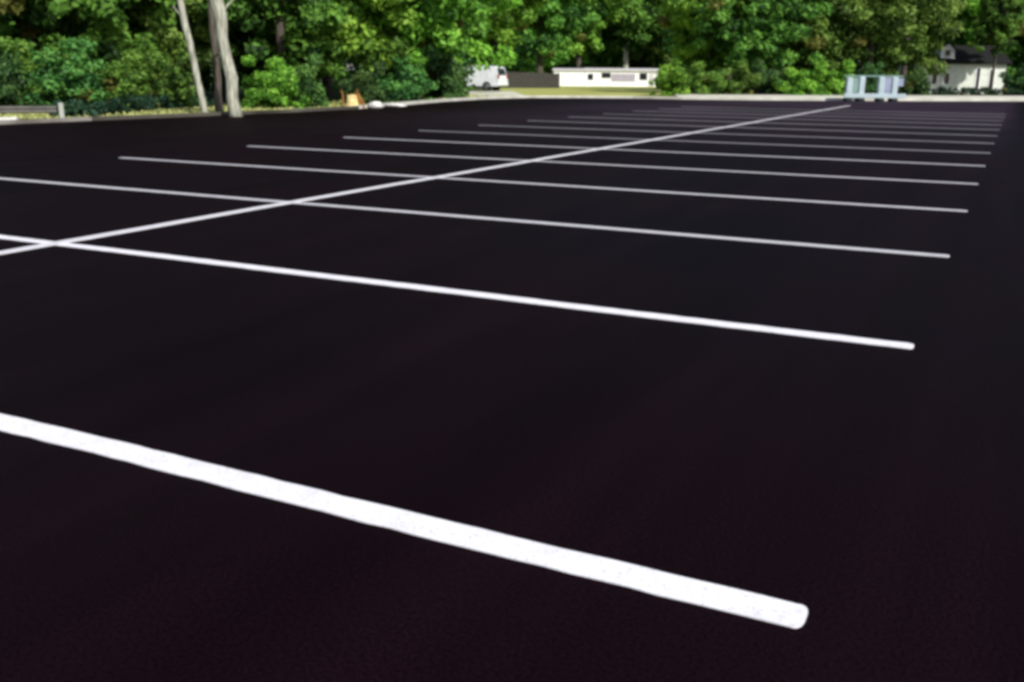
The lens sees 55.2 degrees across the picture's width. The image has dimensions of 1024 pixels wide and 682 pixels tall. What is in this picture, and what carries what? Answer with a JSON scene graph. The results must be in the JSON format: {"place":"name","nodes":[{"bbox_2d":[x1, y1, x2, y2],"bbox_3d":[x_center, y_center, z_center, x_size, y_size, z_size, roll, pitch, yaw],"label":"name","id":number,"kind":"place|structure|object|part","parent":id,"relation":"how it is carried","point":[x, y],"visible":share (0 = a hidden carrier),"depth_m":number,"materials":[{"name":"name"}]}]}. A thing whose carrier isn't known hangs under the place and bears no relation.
{"place":"outdoors","nodes":[
{"label":"outdoors","id":0,"kind":"place"},
{"bbox_2d":[469,91,524,95],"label":"drive","id":1,"kind":"structure","parent":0,"point":[497,93],"depth_m":58.02,"materials":[{"name":"concrete"}]},
{"bbox_2d":[1,74,1003,113],"bbox_3d":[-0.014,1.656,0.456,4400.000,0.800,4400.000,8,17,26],"label":"ground","id":2,"kind":"structure","parent":0,"point":[241,95],"depth_m":54.76,"materials":[{"name":"green plant"}]},
{"bbox_2d":[0,0,25,40],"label":"leafy tree","id":3,"kind":"object","parent":2,"relation":"on","point":[16,6],"visible":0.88,"depth_m":31.41,"materials":[{"name":"green plant"}]},
{"bbox_2d":[0,50,30,105],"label":"bush","id":4,"kind":"object","parent":2,"relation":"on","point":[12,81],"visible":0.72,"depth_m":29.22,"materials":[{"name":"green plant"}]},
{"bbox_2d":[0,103,64,117],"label":"guard rail","id":5,"kind":"object","parent":2,"relation":"on","point":[28,109],"visible":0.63,"depth_m":23.61,"materials":[{"name":"grey metal"}]},
{"bbox_2d":[0,36,66,105],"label":"bush","id":6,"kind":"object","parent":2,"relation":"on","point":[24,58],"visible":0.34,"depth_m":29.93,"materials":[{"name":"green plant"}]},
{"bbox_2d":[0,0,85,60],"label":"leafy tree","id":7,"kind":"object","parent":2,"relation":"on","point":[25,29],"visible":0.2,"depth_m":34.92,"materials":[{"name":"green plant"}]},
{"bbox_2d":[17,36,118,109],"bbox_3d":[-13.767,-8.050,30.634,2.819,2.887,3.272,-2,16,-9],"label":"bush","id":8,"kind":"object","parent":2,"relation":"on","point":[70,80],"visible":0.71,"depth_m":29.90,"materials":[{"name":"green plant"}]},
{"bbox_2d":[9,0,179,105],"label":"leafy tree","id":9,"kind":"object","parent":2,"relation":"on","point":[103,33],"visible":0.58,"depth_m":32.66,"materials":[{"name":"green plant"}]},
{"bbox_2d":[84,49,161,108],"bbox_3d":[-12.295,-8.159,31.488,2.554,2.385,2.762,12,19,35],"label":"bush","id":10,"kind":"object","parent":2,"relation":"on","point":[126,83],"visible":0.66,"depth_m":30.70,"materials":[{"name":"green plant"}]},
{"bbox_2d":[46,92,223,117],"bbox_3d":[-11.070,-7.217,29.835,1.270,0.684,11.027,1,15,3],"label":"hedge","id":11,"kind":"object","parent":2,"relation":"on","point":[74,107],"visible":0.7,"depth_m":27.37,"materials":[{"name":"green plant"}]},
{"bbox_2d":[62,0,235,84],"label":"leafy tree","id":12,"kind":"object","parent":2,"relation":"on","point":[170,43],"visible":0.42,"depth_m":34.73,"materials":[{"name":"green plant"}]},
{"bbox_2d":[132,49,198,108],"bbox_3d":[-11.292,-8.268,31.729,2.298,2.297,2.404,15,21,42],"label":"bush","id":13,"kind":"object","parent":2,"relation":"on","point":[170,80],"visible":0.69,"depth_m":31.21,"materials":[{"name":"green plant"}]},
{"bbox_2d":[173,0,207,112],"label":"pale trunk tree","id":14,"kind":"object","parent":2,"relation":"on","point":[192,55],"visible":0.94,"depth_m":27.51,"materials":[{"name":"beige plant"}]},
{"bbox_2d":[208,0,223,111],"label":"pale trunk tree","id":15,"kind":"object","parent":2,"relation":"on","point":[218,104],"visible":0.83,"depth_m":28.11,"materials":[{"name":"brown plant"}]},
{"bbox_2d":[179,12,287,97],"bbox_3d":[-13.588,-17.327,44.055,10.344,15.554,8.566,-7,17,-26],"label":"leafy tree","id":16,"kind":"object","parent":2,"relation":"on","point":[234,38],"visible":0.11,"depth_m":44.85,"materials":[{"name":"green plant"}]},
{"bbox_2d":[0,94,517,119],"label":"grass","id":17,"kind":"structure","parent":2,"relation":"on","point":[334,103],"depth_m":29.03,"materials":[{"name":"green plant"}]},
{"bbox_2d":[0,117,18,119],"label":"concrete block","id":18,"kind":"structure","parent":17,"relation":"on","point":[9,118],"depth_m":22.91,"materials":[{"name":"concrete"}]},
{"bbox_2d":[201,0,318,91],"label":"leafy tree","id":19,"kind":"object","parent":2,"relation":"on","point":[207,86],"visible":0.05,"depth_m":49.49,"materials":[{"name":"green plant"}]},
{"bbox_2d":[239,55,311,108],"bbox_3d":[-7.972,-8.302,32.370,2.301,2.219,2.255,-10,19,-33],"label":"bush","id":20,"kind":"object","parent":2,"relation":"on","point":[272,89],"visible":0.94,"depth_m":31.98,"materials":[{"name":"green plant"}]},
{"bbox_2d":[198,0,364,82],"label":"leafy tree","id":21,"kind":"object","parent":2,"relation":"on","point":[265,16],"visible":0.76,"depth_m":36.71,"materials":[{"name":"green plant"}]},
{"bbox_2d":[279,53,330,106],"bbox_3d":[-7.330,-8.537,33.619,2.298,2.733,2.865,1,15,1],"label":"bush","id":22,"kind":"object","parent":2,"relation":"on","point":[306,74],"visible":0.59,"depth_m":33.33,"materials":[{"name":"green plant"}]},
{"bbox_2d":[321,53,364,95],"bbox_3d":[-9.510,-19.678,48.571,11.273,16.850,8.677,1,15,4],"label":"leafy tree","id":23,"kind":"object","parent":2,"relation":"on","point":[327,82],"depth_m":50.66,"materials":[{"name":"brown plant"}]},
{"bbox_2d":[340,89,364,107],"bbox_3d":[-5.466,-8.256,33.530,0.702,0.761,0.503,-9,18,-30],"label":"tree stump","id":24,"kind":"object","parent":2,"relation":"on","point":[355,99],"visible":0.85,"depth_m":33.45,"materials":[{"name":"beige wood"}]},
{"bbox_2d":[270,0,445,95],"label":"leafy tree","id":25,"kind":"object","parent":2,"relation":"on","point":[372,44],"visible":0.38,"depth_m":38.00,"materials":[{"name":"green plant"}]},
{"bbox_2d":[339,60,390,104],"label":"bush","id":26,"kind":"object","parent":2,"relation":"on","point":[364,84],"visible":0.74,"depth_m":36.53,"materials":[{"name":"green plant"}]},
{"bbox_2d":[375,55,438,101],"bbox_3d":[-4.324,-10.396,39.703,2.863,2.452,2.666,-2,16,-10],"label":"bush","id":27,"kind":"object","parent":2,"relation":"on","point":[397,85],"visible":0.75,"depth_m":39.26,"materials":[{"name":"green plant"}]},
{"bbox_2d":[346,1,489,79],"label":"leafy tree","id":28,"kind":"object","parent":2,"relation":"on","point":[476,27],"visible":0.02,"depth_m":51.79,"materials":[{"name":"green plant"}]},
{"bbox_2d":[348,0,492,98],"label":"leafy tree","id":29,"kind":"object","parent":2,"relation":"on","point":[435,16],"visible":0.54,"depth_m":39.37,"materials":[{"name":"green plant"}]},
{"bbox_2d":[423,48,475,98],"bbox_3d":[-3.470,-12.234,46.008,3.548,3.514,3.699,13,20,38],"label":"bush","id":30,"kind":"object","parent":2,"relation":"on","point":[442,72],"visible":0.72,"depth_m":45.14,"materials":[{"name":"green plant"}]},
{"bbox_2d":[459,38,481,62],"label":"leafy tree","id":31,"kind":"object","parent":2,"relation":"on","point":[466,55],"visible":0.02,"depth_m":144.94,"materials":[{"name":"green plant"}]},
{"bbox_2d":[430,0,522,84],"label":"leafy tree","id":32,"kind":"object","parent":2,"relation":"on","point":[475,48],"visible":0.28,"depth_m":58.45,"materials":[{"name":"green plant"}]},
{"bbox_2d":[463,65,507,90],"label":"parked van","id":33,"kind":"object","parent":2,"relation":"on","point":[494,78],"visible":0.54,"depth_m":68.60,"materials":[{"name":"white paint"}]},
{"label":"rear window","id":34,"kind":"part","parent":33,"relation":"part of","materials":[{"name":"black glass"}]},
{"bbox_2d":[475,0,548,66],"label":"leafy tree","id":35,"kind":"object","parent":2,"relation":"on","point":[522,16],"visible":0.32,"depth_m":106.60,"materials":[{"name":"green plant"}]},
{"bbox_2d":[504,0,614,72],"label":"leafy tree","id":36,"kind":"object","parent":2,"relation":"on","point":[553,17],"visible":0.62,"depth_m":119.33,"materials":[{"name":"green plant"}]},
{"bbox_2d":[557,0,628,67],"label":"leafy tree","id":37,"kind":"object","parent":2,"relation":"on","point":[580,53],"visible":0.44,"depth_m":166.59,"materials":[{"name":"green plant"}]},
{"bbox_2d":[194,11,1018,90],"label":"woodland","id":38,"kind":"object","parent":2,"relation":"on","point":[607,57],"visible":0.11,"depth_m":182.74,"materials":[{"name":"green plant"}]},
{"bbox_2d":[587,0,663,67],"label":"leafy tree","id":39,"kind":"object","parent":2,"relation":"on","point":[621,30],"visible":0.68,"depth_m":170.43,"materials":[{"name":"green plant"}]},
{"bbox_2d":[630,0,672,65],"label":"leafy tree","id":40,"kind":"object","parent":2,"relation":"on","point":[654,51],"visible":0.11,"depth_m":176.19,"materials":[{"name":"green plant"}]},
{"bbox_2d":[648,58,693,95],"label":"bush","id":41,"kind":"object","parent":2,"relation":"on","point":[667,80],"visible":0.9,"depth_m":56.08,"materials":[{"name":"green plant"}]},
{"bbox_2d":[656,0,749,75],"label":"leafy tree","id":42,"kind":"object","parent":2,"relation":"on","point":[682,19],"visible":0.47,"depth_m":63.93,"materials":[{"name":"green plant"}]},
{"bbox_2d":[687,60,727,94],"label":"bush","id":43,"kind":"object","parent":2,"relation":"on","point":[707,82],"visible":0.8,"depth_m":57.04,"materials":[{"name":"green plant"}]},
{"bbox_2d":[717,60,762,94],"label":"bush","id":44,"kind":"object","parent":2,"relation":"on","point":[742,80],"visible":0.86,"depth_m":57.70,"materials":[{"name":"green plant"}]},
{"bbox_2d":[716,0,788,79],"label":"leafy tree","id":45,"kind":"object","parent":2,"relation":"on","point":[767,67],"visible":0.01,"depth_m":83.38,"materials":[{"name":"green plant"}]},
{"bbox_2d":[690,0,834,94],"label":"leafy tree","id":46,"kind":"object","parent":2,"relation":"on","point":[766,32],"visible":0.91,"depth_m":60.27,"materials":[{"name":"green plant"}]},
{"bbox_2d":[752,58,795,94],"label":"bush","id":47,"kind":"object","parent":2,"relation":"on","point":[766,87],"visible":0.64,"depth_m":58.37,"materials":[{"name":"green plant"}]},
{"bbox_2d":[770,59,828,94],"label":"bush","id":48,"kind":"object","parent":2,"relation":"on","point":[803,82],"visible":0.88,"depth_m":57.68,"materials":[{"name":"green plant"}]},
{"bbox_2d":[780,45,825,79],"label":"leafy tree","id":49,"kind":"object","parent":2,"relation":"on","point":[786,76],"visible":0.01,"depth_m":85.45,"materials":[{"name":"green plant"}]},
{"bbox_2d":[810,58,855,94],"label":"bush","id":50,"kind":"object","parent":2,"relation":"on","point":[834,81],"visible":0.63,"depth_m":58.24,"materials":[{"name":"green plant"}]},
{"bbox_2d":[768,0,898,94],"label":"leafy tree","id":51,"kind":"object","parent":2,"relation":"on","point":[820,25],"visible":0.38,"depth_m":62.14,"materials":[{"name":"green plant"}]},
{"bbox_2d":[818,35,904,89],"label":"leafy tree","id":52,"kind":"object","parent":2,"relation":"on","point":[855,62],"visible":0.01,"depth_m":84.98,"materials":[{"name":"green plant"}]},
{"bbox_2d":[857,61,885,93],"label":"bush","id":53,"kind":"object","parent":2,"relation":"on","point":[870,85],"visible":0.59,"depth_m":59.48,"materials":[{"name":"green plant"}]},
{"bbox_2d":[808,0,961,78],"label":"leafy tree","id":54,"kind":"object","parent":2,"relation":"on","point":[886,33],"visible":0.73,"depth_m":61.68,"materials":[{"name":"green plant"}]},
{"bbox_2d":[862,28,957,74],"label":"leafy tree","id":55,"kind":"object","parent":2,"relation":"on","point":[927,31],"visible":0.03,"depth_m":87.06,"materials":[{"name":"green plant"}]},
{"bbox_2d":[890,68,931,94],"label":"bush","id":56,"kind":"object","parent":2,"relation":"on","point":[909,87],"visible":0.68,"depth_m":60.20,"materials":[{"name":"green plant"}]},
{"bbox_2d":[882,0,967,76],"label":"leafy tree","id":57,"kind":"object","parent":2,"relation":"on","point":[945,22],"visible":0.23,"depth_m":69.91,"materials":[{"name":"green plant"}]},
{"bbox_2d":[897,42,1012,93],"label":"white house","id":58,"kind":"structure","parent":2,"relation":"on","point":[969,66],"depth_m":75.65,"materials":[{"name":"white"}]},
{"bbox_2d":[931,75,937,84],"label":"window","id":59,"kind":"structure","parent":58,"relation":"in","point":[934,80],"depth_m":75.72,"materials":[{"name":"white"}]},
{"bbox_2d":[942,72,950,84],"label":"window","id":60,"kind":"structure","parent":58,"relation":"in","point":[946,77],"depth_m":75.67,"materials":[{"name":"white"}]},
{"bbox_2d":[974,67,981,91],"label":"window","id":61,"kind":"structure","parent":58,"relation":"in","point":[978,69],"depth_m":75.65,"materials":[{"name":"white"}]},
{"bbox_2d":[987,69,995,88],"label":"window","id":62,"kind":"structure","parent":58,"relation":"in","point":[990,71],"depth_m":75.65,"materials":[{"name":"white"}]},
{"bbox_2d":[923,0,1011,45],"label":"leafy tree","id":63,"kind":"object","parent":2,"relation":"on","point":[969,14],"visible":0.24,"depth_m":79.93,"materials":[{"name":"green plant"}]},
{"bbox_2d":[927,86,1023,95],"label":"hedge","id":64,"kind":"object","parent":2,"relation":"on","point":[943,91],"visible":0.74,"depth_m":64.08,"materials":[{"name":"green plant"}]},
{"bbox_2d":[967,0,1023,94],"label":"leafy tree","id":65,"kind":"object","parent":2,"relation":"on","point":[993,15],"visible":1,"depth_m":71.25,"materials":[{"name":"green plant"}]},
{"bbox_2d":[987,9,1023,75],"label":"leafy tree","id":66,"kind":"object","parent":2,"relation":"on","point":[1018,46],"visible":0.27,"depth_m":81.56,"materials":[{"name":"green plant"}]},
{"bbox_2d":[998,65,1023,95],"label":"bush","id":67,"kind":"object","parent":2,"relation":"on","point":[1009,81],"visible":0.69,"depth_m":65.59,"materials":[{"name":"green plant"}]},
{"bbox_2d":[1006,50,1023,77],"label":"leafy tree","id":68,"kind":"object","parent":2,"relation":"on","point":[1018,67],"visible":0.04,"depth_m":89.39,"materials":[{"name":"green plant"}]},
{"bbox_2d":[0,98,1023,681],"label":"pavement","id":69,"kind":"structure","parent":0,"point":[862,504],"depth_m":4.02,"materials":[{"name":"black asphalt"}]},
{"bbox_2d":[0,117,91,124],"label":"kerb","id":70,"kind":"structure","parent":69,"relation":"on","point":[22,121],"depth_m":23.33,"materials":[{"name":"grey concrete"}]},
{"bbox_2d":[92,106,358,120],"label":"kerb","id":71,"kind":"structure","parent":69,"relation":"on","point":[94,118],"depth_m":27.33,"materials":[{"name":"grey concrete"}]},
{"bbox_2d":[210,0,242,116],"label":"pale trunk tree","id":72,"kind":"object","parent":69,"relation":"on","point":[219,8],"visible":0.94,"depth_m":26.68,"materials":[{"name":"grey plant"}]},
{"bbox_2d":[368,101,381,107],"bbox_3d":[-4.719,-8.163,33.883,0.554,0.269,0.406,8,17,26],"label":"boulder","id":73,"kind":"object","parent":69,"relation":"on","point":[375,104],"visible":0.88,"depth_m":33.72,"materials":[{"name":"stone"}]},
{"bbox_2d":[384,103,406,106],"bbox_3d":[-4.187,-8.492,35.275,0.986,0.145,0.488,8,17,26],"label":"boulder","id":74,"kind":"object","parent":69,"relation":"on","point":[395,105],"visible":0.85,"depth_m":35.09,"materials":[{"name":"stone"}]},
{"bbox_2d":[0,413,807,627],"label":"parking stripe","id":75,"kind":"object","parent":69,"relation":"on","point":[721,598],"visible":1,"depth_m":2.79,"materials":[{"name":"paint"}]},
{"bbox_2d":[0,105,850,254],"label":"stripe","id":76,"kind":"object","parent":69,"relation":"on","point":[165,224],"visible":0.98,"depth_m":9.60,"materials":[{"name":"paint"}]},
{"bbox_2d":[0,235,913,348],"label":"parking stripe","id":77,"kind":"object","parent":69,"relation":"on","point":[904,345],"visible":1,"depth_m":5.64,"materials":[{"name":"paint"}]},
{"bbox_2d":[0,178,949,256],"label":"parking stripe","id":78,"kind":"object","parent":69,"relation":"on","point":[698,235],"visible":1,"depth_m":8.50,"materials":[{"name":"paint"}]},
{"bbox_2d":[354,95,682,108],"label":"kerb","id":79,"kind":"structure","parent":69,"relation":"on","point":[492,97],"depth_m":48.31,"materials":[{"name":"concrete"}]},
{"bbox_2d":[120,157,966,211],"bbox_3d":[-0.668,-1.968,11.889,11.334,0.004,0.124,8,17,26],"label":"parking stripe","id":80,"kind":"object","parent":69,"relation":"on","point":[574,186],"visible":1,"depth_m":11.11,"materials":[{"name":"paint"}]},
{"bbox_2d":[250,146,977,184],"bbox_3d":[0.561,-2.609,14.253,11.334,0.004,0.128,8,17,26],"label":"parking stripe","id":81,"kind":"object","parent":69,"relation":"on","point":[636,166],"visible":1,"depth_m":13.63,"materials":[{"name":"paint"}]},
{"bbox_2d":[343,137,983,165],"bbox_3d":[1.791,-3.249,16.616,11.334,0.004,0.124,8,17,26],"label":"parking stripe","id":82,"kind":"object","parent":69,"relation":"on","point":[677,152],"visible":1,"depth_m":16.09,"materials":[{"name":"paint"}]},
{"bbox_2d":[418,130,983,152],"bbox_3d":[3.020,-3.889,18.980,11.334,0.004,0.128,8,17,26],"label":"parking stripe","id":83,"kind":"object","parent":69,"relation":"on","point":[715,142],"visible":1,"depth_m":18.50,"materials":[{"name":"paint"}]},
{"bbox_2d":[485,125,993,143],"bbox_3d":[4.249,-4.530,21.343,11.334,0.004,0.125,8,17,26],"label":"parking stripe","id":84,"kind":"object","parent":69,"relation":"on","point":[744,134],"visible":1,"depth_m":20.97,"materials":[{"name":"paint"}]},
{"bbox_2d":[528,120,991,135],"bbox_3d":[5.479,-5.170,23.707,11.334,0.004,0.126,8,17,26],"label":"parking stripe","id":85,"kind":"object","parent":69,"relation":"on","point":[775,128],"visible":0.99,"depth_m":23.34,"materials":[{"name":"paint"}]},
{"bbox_2d":[584,117,992,129],"bbox_3d":[6.708,-5.810,26.070,11.334,0.004,0.124,8,17,26],"label":"parking stripe","id":86,"kind":"object","parent":69,"relation":"on","point":[792,123],"visible":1,"depth_m":25.44,"materials":[{"name":"paint"}]},
{"bbox_2d":[625,114,990,124],"bbox_3d":[7.938,-6.451,28.434,11.334,0.004,0.125,8,17,26],"label":"parking stripe","id":87,"kind":"object","parent":69,"relation":"on","point":[811,119],"visible":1,"depth_m":27.75,"materials":[{"name":"paint"}]},
{"bbox_2d":[646,111,994,120],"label":"parking stripe","id":88,"kind":"object","parent":69,"relation":"on","point":[834,116],"visible":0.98,"depth_m":30.33,"materials":[{"name":"paint"}]},
{"bbox_2d":[686,109,1004,117],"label":"parking stripe","id":89,"kind":"object","parent":69,"relation":"on","point":[845,113],"visible":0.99,"depth_m":32.71,"materials":[{"name":"paint"}]},
{"bbox_2d":[683,97,1023,100],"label":"kerb","id":90,"kind":"structure","parent":69,"relation":"on","point":[866,99],"depth_m":48.54,"materials":[{"name":"concrete"}]},
{"bbox_2d":[713,107,1005,114],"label":"parking stripe","id":91,"kind":"object","parent":69,"relation":"on","point":[846,110],"visible":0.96,"depth_m":35.34,"materials":[{"name":"paint"}]},
{"bbox_2d":[843,75,905,101],"bbox_3d":[17.516,-12.202,47.338,2.981,1.220,0.600,0,15,0],"label":"barricade","id":92,"kind":"object","parent":69,"relation":"on","point":[887,86],"visible":1,"depth_m":47.22,"materials":[{"name":"white plastic"}]},
{"bbox_2d":[491,86,674,96],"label":"lawn","id":93,"kind":"structure","parent":0,"point":[600,91],"depth_m":71.06,"materials":[{"name":"green plant"}]},
{"bbox_2d":[501,72,559,87],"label":"board fence","id":94,"kind":"object","parent":93,"relation":"on","point":[531,80],"visible":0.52,"depth_m":111.44,"materials":[{"name":"wood"}]},
{"bbox_2d":[552,68,658,86],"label":"mobile home","id":95,"kind":"object","parent":93,"relation":"on","point":[634,77],"visible":0.77,"depth_m":149.56,"materials":[{"name":"white metal"}]},
{"bbox_2d":[587,73,593,80],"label":"window","id":96,"kind":"structure","parent":95,"relation":"in","point":[590,76],"depth_m":149.57,"materials":[{"name":"white"}]},
{"bbox_2d":[601,72,610,78],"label":"window","id":97,"kind":"structure","parent":95,"relation":"in","point":[604,75],"depth_m":149.53,"materials":[{"name":"white"}]},
{"bbox_2d":[639,72,647,80],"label":"window","id":98,"kind":"structure","parent":95,"relation":"in","point":[643,76],"depth_m":149.57,"materials":[{"name":"white"}]},
{"bbox_2d":[648,73,653,86],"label":"door","id":99,"kind":"structure","parent":95,"relation":"in","point":[651,75],"depth_m":149.61,"materials":[{"name":"white"}]},
{"bbox_2d":[673,94,1023,97],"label":"path","id":100,"kind":"structure","parent":0,"point":[823,96],"depth_m":55.13,"materials":[{"name":"concrete"}]}
]}

